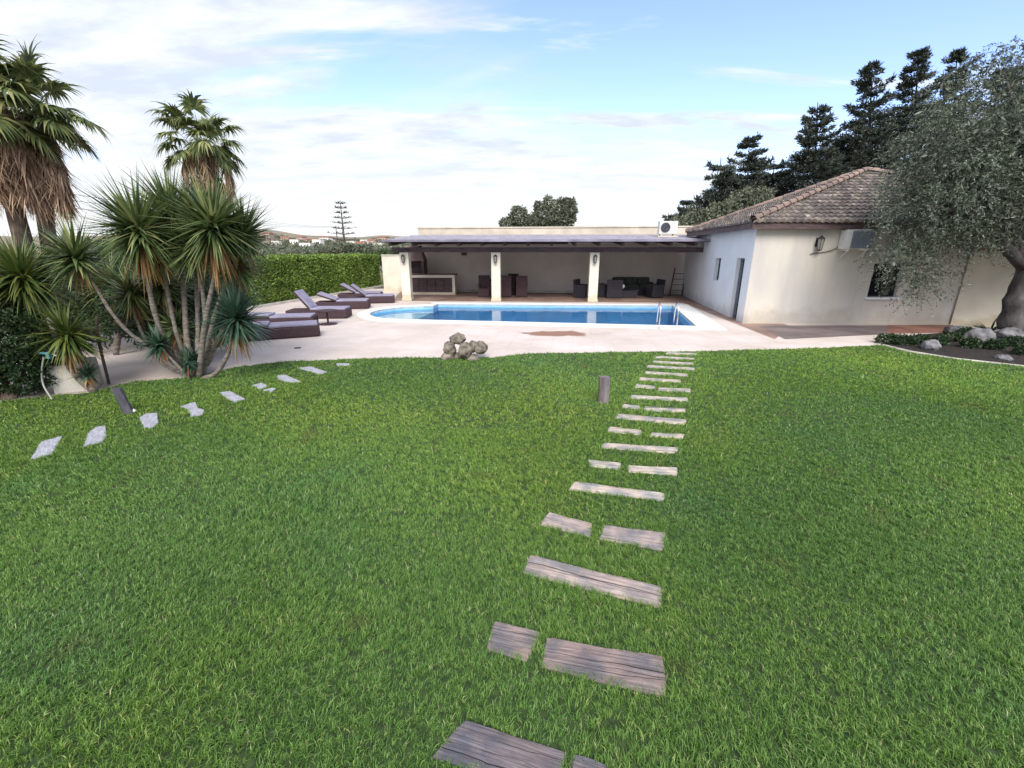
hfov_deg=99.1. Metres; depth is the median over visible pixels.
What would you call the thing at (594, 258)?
wall lantern
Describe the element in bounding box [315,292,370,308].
sun lounger
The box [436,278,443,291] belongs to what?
door
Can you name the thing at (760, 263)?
house
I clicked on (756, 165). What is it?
conifer
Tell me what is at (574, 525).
sleeper
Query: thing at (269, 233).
town house
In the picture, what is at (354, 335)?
terrace
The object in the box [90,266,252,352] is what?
shrub
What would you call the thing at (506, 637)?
sleeper
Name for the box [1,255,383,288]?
ground
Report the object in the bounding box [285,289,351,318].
sun lounger
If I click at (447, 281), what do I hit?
door
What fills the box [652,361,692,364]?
sleeper
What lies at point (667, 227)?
condenser unit
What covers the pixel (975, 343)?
ground plant
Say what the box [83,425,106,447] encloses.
stepping slab
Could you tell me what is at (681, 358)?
sleeper
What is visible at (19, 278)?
yucca
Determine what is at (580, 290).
wicker armchair
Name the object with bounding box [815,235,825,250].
wall lantern
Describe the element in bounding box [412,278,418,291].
door
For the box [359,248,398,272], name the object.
leafy tree
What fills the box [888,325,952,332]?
brick strip
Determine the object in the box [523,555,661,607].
sleeper
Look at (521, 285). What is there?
chair
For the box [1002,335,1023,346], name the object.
ground plant
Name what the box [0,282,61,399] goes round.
dark shrub
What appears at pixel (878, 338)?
ground plant
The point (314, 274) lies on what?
hedge
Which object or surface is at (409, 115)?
sky
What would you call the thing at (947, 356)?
kerb
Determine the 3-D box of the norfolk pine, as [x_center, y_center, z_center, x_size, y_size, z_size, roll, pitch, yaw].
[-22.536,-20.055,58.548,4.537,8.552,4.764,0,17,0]
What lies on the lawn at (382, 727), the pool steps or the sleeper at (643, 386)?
the sleeper at (643, 386)
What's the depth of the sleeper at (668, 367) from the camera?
8.52 m
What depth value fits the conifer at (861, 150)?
26.00 m
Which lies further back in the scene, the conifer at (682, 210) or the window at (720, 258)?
the conifer at (682, 210)
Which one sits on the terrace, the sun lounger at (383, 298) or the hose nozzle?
the sun lounger at (383, 298)
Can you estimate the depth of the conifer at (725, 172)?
26.23 m
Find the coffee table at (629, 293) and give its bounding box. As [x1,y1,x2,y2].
[622,289,637,297]
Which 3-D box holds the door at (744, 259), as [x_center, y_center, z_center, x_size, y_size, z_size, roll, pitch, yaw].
[7.610,-3.124,14.390,0.208,1.948,0.733,0,17,0]
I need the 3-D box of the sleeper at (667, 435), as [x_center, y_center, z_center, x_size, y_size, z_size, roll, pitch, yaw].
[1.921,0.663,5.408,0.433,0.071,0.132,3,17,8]
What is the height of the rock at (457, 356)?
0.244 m
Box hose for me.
[41,357,52,399]
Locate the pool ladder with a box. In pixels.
[656,303,678,328]
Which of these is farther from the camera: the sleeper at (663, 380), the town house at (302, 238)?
the town house at (302, 238)
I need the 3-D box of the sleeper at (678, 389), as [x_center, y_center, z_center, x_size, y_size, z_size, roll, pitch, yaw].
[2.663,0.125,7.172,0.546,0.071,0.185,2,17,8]
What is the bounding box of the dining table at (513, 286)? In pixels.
[490,279,515,294]
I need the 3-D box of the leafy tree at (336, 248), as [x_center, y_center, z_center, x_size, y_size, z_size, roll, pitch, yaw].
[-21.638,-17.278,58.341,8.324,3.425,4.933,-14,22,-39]
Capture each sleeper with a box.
[433,720,565,767]
[487,621,539,661]
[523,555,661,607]
[541,512,591,536]
[541,638,665,697]
[569,481,664,500]
[571,754,606,767]
[588,460,620,469]
[600,525,665,550]
[602,443,677,453]
[608,427,641,434]
[616,414,685,424]
[622,404,639,409]
[628,465,676,475]
[630,395,687,401]
[635,384,654,388]
[639,377,680,382]
[644,406,685,412]
[646,371,687,376]
[647,365,694,369]
[651,432,683,438]
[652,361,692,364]
[655,356,694,359]
[658,387,690,392]
[666,352,696,354]
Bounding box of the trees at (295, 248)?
[94,234,411,255]
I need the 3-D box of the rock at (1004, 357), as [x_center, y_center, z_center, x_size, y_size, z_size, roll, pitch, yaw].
[10.343,-0.555,9.201,0.218,0.151,0.363,2,17,5]
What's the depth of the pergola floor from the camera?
20.49 m
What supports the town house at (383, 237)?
on the hills
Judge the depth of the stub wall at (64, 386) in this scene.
6.96 m
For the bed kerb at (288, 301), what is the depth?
19.51 m
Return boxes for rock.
[440,353,453,359]
[443,341,456,355]
[449,332,465,344]
[453,352,462,358]
[458,342,472,358]
[466,354,478,360]
[469,340,475,352]
[474,341,487,353]
[920,339,941,350]
[943,326,972,334]
[964,327,995,342]
[993,327,1023,338]
[993,354,1013,360]
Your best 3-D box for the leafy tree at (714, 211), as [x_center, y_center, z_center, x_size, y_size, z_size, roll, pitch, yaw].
[12.114,-8.508,25.625,6.267,5.742,2.936,0,17,0]
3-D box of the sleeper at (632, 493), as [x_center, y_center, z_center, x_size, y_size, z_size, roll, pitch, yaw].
[0.990,1.047,4.153,0.880,0.072,0.166,5,18,15]
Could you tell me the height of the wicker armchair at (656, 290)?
0.864 m
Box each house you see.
[260,232,274,239]
[289,239,298,243]
[294,236,306,240]
[299,243,314,245]
[312,239,323,244]
[319,236,333,241]
[367,239,376,243]
[377,236,390,239]
[681,167,1005,323]
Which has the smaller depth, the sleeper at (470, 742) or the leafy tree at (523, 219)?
the sleeper at (470, 742)
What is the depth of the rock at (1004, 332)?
11.17 m
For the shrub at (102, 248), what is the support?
on the ground at (381, 274)
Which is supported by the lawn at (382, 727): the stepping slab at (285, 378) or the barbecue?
the stepping slab at (285, 378)
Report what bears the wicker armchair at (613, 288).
on the pergola floor
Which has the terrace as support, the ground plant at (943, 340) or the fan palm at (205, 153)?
the fan palm at (205, 153)
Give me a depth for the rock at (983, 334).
10.87 m
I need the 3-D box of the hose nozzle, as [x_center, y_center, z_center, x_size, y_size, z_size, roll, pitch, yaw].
[-7.064,-0.437,6.611,0.152,0.103,0.040,0,17,0]
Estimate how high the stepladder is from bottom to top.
1.371 m
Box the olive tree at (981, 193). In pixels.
[854,34,1023,330]
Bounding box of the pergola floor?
[395,292,785,338]
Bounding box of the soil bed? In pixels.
[884,328,1023,364]
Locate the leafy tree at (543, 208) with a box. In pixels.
[529,194,554,226]
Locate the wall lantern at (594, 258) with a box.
[593,254,596,262]
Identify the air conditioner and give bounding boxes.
[838,229,875,259]
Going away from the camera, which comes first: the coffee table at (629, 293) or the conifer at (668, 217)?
the coffee table at (629, 293)
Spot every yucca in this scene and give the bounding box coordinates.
[0,222,94,392]
[11,156,283,379]
[13,291,123,392]
[65,243,152,355]
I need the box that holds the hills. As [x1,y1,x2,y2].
[0,229,406,255]
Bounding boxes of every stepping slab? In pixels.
[30,436,62,459]
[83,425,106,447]
[140,413,158,428]
[181,402,204,416]
[219,391,244,402]
[252,383,266,388]
[277,375,298,382]
[299,366,325,373]
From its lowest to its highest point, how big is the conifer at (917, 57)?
13.920 m
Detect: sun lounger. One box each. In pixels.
[245,320,320,340]
[247,312,318,322]
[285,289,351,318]
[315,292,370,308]
[337,283,382,298]
[346,284,394,302]
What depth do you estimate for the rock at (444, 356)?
9.11 m
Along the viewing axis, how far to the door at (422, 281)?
22.68 m
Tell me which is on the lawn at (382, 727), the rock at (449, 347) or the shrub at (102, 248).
the rock at (449, 347)
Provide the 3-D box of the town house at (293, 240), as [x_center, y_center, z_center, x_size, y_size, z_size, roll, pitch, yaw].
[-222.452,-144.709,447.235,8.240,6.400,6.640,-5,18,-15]
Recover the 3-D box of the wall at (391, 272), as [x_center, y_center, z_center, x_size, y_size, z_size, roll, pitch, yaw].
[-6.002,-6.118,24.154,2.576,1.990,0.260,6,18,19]
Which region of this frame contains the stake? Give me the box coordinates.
[95,317,110,384]
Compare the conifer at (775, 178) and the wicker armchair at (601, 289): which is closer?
the wicker armchair at (601, 289)
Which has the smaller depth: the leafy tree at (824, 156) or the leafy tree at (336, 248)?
the leafy tree at (824, 156)
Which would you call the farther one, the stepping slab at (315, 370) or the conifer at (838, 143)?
the conifer at (838, 143)
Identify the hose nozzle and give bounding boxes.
[38,352,51,358]
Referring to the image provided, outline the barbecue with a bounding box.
[406,245,427,273]
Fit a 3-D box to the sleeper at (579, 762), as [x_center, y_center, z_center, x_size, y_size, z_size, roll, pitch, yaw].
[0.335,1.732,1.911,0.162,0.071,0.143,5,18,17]
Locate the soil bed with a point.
(953, 349)
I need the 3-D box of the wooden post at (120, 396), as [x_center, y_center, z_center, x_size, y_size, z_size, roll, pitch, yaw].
[-5.438,0.253,6.120,0.252,0.400,0.122,3,17,9]
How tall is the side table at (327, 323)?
0.440 m
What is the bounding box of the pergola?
[381,235,710,301]
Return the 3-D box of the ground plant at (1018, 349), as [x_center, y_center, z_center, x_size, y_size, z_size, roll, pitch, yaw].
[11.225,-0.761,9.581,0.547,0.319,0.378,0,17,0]
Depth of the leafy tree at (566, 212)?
34.95 m
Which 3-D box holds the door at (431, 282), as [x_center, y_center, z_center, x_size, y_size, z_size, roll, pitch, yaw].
[-4.174,-5.141,22.683,0.417,0.720,0.050,1,17,3]
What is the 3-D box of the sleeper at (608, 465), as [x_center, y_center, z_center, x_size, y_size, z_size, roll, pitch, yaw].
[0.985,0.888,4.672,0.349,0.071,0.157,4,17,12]
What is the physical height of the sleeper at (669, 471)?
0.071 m
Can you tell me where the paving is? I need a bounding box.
[758,325,887,338]
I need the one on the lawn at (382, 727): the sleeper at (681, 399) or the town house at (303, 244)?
the sleeper at (681, 399)
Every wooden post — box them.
[111,387,134,414]
[598,376,609,403]
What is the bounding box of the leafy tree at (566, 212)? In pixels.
[543,196,578,226]
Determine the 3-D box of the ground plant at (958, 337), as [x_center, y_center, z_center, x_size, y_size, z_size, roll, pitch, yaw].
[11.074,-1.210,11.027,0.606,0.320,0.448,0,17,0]
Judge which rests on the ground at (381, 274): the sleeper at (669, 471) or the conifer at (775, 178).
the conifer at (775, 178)
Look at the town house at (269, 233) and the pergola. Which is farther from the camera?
the town house at (269, 233)
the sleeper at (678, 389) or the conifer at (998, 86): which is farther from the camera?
the conifer at (998, 86)
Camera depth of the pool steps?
17.02 m
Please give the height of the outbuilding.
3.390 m
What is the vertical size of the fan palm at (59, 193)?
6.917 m
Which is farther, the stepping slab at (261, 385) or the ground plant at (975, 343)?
the ground plant at (975, 343)
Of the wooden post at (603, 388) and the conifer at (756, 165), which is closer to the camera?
the wooden post at (603, 388)
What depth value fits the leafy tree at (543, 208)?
35.96 m
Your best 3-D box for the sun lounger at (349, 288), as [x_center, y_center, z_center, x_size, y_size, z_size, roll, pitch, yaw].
[-7.108,-4.354,20.515,1.980,0.749,0.720,-3,17,-10]
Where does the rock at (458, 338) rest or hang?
on the rock at (449, 347)
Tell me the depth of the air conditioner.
12.64 m
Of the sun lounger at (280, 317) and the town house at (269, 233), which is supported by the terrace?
the sun lounger at (280, 317)
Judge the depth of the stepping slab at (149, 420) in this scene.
5.86 m
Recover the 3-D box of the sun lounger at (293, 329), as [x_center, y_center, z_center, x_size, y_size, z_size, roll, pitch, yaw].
[-6.163,-1.452,11.551,1.980,0.435,0.720,-7,18,-23]
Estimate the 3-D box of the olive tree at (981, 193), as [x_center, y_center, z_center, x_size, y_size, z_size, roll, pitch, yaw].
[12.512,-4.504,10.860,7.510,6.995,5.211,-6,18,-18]
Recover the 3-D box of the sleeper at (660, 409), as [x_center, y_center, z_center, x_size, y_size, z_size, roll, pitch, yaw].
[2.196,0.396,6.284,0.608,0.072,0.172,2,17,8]
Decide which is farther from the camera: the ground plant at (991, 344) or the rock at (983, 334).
the rock at (983, 334)
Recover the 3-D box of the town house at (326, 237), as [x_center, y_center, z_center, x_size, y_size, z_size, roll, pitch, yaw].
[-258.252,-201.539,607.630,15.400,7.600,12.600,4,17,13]
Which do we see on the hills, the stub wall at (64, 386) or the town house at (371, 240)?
the town house at (371, 240)
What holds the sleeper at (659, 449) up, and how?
on the lawn at (382, 727)
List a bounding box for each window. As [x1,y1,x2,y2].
[717,258,720,279]
[864,264,900,299]
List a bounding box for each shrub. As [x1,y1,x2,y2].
[0,251,181,350]
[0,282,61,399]
[29,236,175,300]
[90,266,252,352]
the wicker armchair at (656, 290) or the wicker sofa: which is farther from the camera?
the wicker sofa
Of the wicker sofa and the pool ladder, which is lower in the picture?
the pool ladder
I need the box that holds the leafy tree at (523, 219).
[497,204,539,226]
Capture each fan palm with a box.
[0,33,113,308]
[0,34,83,306]
[146,88,250,211]
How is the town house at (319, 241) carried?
on the hills
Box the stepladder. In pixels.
[669,268,683,295]
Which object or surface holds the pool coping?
on the terrace
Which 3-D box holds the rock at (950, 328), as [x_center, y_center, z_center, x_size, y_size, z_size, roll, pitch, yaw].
[12.319,-1.460,12.044,0.434,0.302,0.656,-10,19,-28]
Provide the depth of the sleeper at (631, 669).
2.41 m
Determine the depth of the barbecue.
22.68 m
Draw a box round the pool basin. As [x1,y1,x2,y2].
[371,304,694,325]
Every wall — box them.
[47,356,103,394]
[381,254,401,291]
[950,248,1013,327]
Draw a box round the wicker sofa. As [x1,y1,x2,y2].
[613,277,653,294]
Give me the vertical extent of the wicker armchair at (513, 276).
1.023 m
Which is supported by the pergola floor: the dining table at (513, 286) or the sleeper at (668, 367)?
the dining table at (513, 286)
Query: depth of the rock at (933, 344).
9.99 m
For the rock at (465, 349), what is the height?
0.365 m
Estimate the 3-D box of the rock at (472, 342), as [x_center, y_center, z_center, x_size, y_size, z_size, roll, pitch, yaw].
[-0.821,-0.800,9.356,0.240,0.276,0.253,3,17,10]
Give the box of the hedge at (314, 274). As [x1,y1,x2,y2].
[63,253,381,332]
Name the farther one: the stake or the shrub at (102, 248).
the shrub at (102, 248)
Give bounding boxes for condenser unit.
[654,221,677,244]
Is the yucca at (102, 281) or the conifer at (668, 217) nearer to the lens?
the yucca at (102, 281)
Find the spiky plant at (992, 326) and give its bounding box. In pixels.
[959,318,1015,337]
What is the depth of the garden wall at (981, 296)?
12.95 m
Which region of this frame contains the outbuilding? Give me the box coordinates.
[417,226,692,293]
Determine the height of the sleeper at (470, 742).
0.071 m
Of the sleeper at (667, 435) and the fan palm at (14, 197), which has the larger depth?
the fan palm at (14, 197)
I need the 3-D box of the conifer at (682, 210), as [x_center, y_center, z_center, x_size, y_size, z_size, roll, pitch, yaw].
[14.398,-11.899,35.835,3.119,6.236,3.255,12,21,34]
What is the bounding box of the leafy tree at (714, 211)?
[670,185,776,225]
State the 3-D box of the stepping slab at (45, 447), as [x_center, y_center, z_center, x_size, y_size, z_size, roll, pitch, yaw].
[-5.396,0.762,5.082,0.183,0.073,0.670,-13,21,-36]
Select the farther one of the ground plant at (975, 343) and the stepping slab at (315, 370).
the ground plant at (975, 343)
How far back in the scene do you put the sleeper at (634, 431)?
5.53 m
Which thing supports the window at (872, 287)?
in the house at (760, 263)
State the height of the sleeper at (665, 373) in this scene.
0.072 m
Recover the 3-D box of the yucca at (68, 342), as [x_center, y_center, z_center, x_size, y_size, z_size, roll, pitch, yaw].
[-6.970,-0.652,6.865,1.390,1.696,1.383,0,17,0]
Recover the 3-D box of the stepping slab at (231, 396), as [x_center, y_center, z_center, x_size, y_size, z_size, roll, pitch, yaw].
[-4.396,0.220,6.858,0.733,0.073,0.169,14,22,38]
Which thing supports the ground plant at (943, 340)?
on the soil bed
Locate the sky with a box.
[0,0,1023,236]
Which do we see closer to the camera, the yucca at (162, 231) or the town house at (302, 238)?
the yucca at (162, 231)
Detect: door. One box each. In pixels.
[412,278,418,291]
[419,278,427,291]
[427,278,435,291]
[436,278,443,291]
[444,278,452,291]
[735,259,744,316]
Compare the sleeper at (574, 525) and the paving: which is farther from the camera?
the paving
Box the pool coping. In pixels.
[357,302,726,329]
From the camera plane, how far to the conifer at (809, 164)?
25.59 m
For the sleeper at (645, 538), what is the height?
0.071 m
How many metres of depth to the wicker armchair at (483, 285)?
21.77 m
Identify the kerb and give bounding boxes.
[100,285,383,334]
[882,344,1023,366]
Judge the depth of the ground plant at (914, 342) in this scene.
10.53 m
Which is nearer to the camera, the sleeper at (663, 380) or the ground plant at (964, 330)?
the sleeper at (663, 380)
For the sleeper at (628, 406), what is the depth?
6.38 m
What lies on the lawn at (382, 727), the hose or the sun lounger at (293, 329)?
the hose
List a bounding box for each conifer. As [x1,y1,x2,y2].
[661,212,674,220]
[670,199,693,223]
[686,159,748,221]
[711,132,780,205]
[749,161,796,200]
[781,102,853,191]
[817,138,865,180]
[832,59,921,170]
[874,45,956,172]
[928,47,984,179]
[972,66,1023,134]
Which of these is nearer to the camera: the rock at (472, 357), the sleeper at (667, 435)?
the sleeper at (667, 435)
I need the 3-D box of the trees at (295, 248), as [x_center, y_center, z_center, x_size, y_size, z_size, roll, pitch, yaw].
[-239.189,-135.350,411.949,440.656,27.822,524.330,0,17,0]
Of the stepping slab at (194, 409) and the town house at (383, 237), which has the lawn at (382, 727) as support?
the stepping slab at (194, 409)
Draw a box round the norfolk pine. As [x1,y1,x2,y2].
[325,201,356,253]
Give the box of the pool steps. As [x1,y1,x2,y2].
[380,312,433,319]
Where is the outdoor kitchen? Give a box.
[412,273,456,294]
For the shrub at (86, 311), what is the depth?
9.53 m
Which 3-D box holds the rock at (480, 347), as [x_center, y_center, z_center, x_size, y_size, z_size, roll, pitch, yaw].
[-0.657,-0.770,9.251,0.302,0.293,0.317,-4,17,-12]
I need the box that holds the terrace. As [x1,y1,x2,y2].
[0,289,975,400]
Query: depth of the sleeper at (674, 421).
5.90 m
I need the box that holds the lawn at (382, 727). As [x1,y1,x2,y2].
[0,345,1023,767]
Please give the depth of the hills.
749.88 m
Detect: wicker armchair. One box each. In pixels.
[478,275,489,296]
[501,276,510,296]
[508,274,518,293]
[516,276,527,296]
[573,279,587,297]
[597,279,605,296]
[605,280,622,297]
[645,279,665,297]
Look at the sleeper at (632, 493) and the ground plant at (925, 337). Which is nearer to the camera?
the sleeper at (632, 493)
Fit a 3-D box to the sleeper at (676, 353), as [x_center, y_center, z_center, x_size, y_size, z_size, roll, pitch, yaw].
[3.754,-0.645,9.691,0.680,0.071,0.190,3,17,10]
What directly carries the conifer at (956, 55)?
on the ground at (381, 274)
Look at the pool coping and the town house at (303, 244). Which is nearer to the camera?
the pool coping
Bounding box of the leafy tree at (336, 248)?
[315,241,378,253]
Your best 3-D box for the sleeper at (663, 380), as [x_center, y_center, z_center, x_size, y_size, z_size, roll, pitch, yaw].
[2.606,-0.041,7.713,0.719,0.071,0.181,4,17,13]
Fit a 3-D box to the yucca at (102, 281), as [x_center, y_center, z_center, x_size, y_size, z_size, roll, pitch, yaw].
[-8.305,-1.808,9.418,1.603,2.388,1.895,12,21,33]
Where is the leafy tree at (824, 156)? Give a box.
[684,95,968,209]
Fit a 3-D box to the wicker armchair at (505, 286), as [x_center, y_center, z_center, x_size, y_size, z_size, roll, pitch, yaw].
[-0.307,-4.845,21.636,0.560,1.023,0.656,0,17,0]
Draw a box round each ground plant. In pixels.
[873,332,904,343]
[887,333,920,345]
[908,332,930,343]
[930,334,949,345]
[937,330,965,341]
[955,326,971,334]
[958,337,982,348]
[982,338,1010,349]
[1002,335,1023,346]
[1011,343,1023,355]
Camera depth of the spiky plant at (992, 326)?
11.73 m
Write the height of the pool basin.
1.320 m
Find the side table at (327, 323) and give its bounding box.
[316,309,337,325]

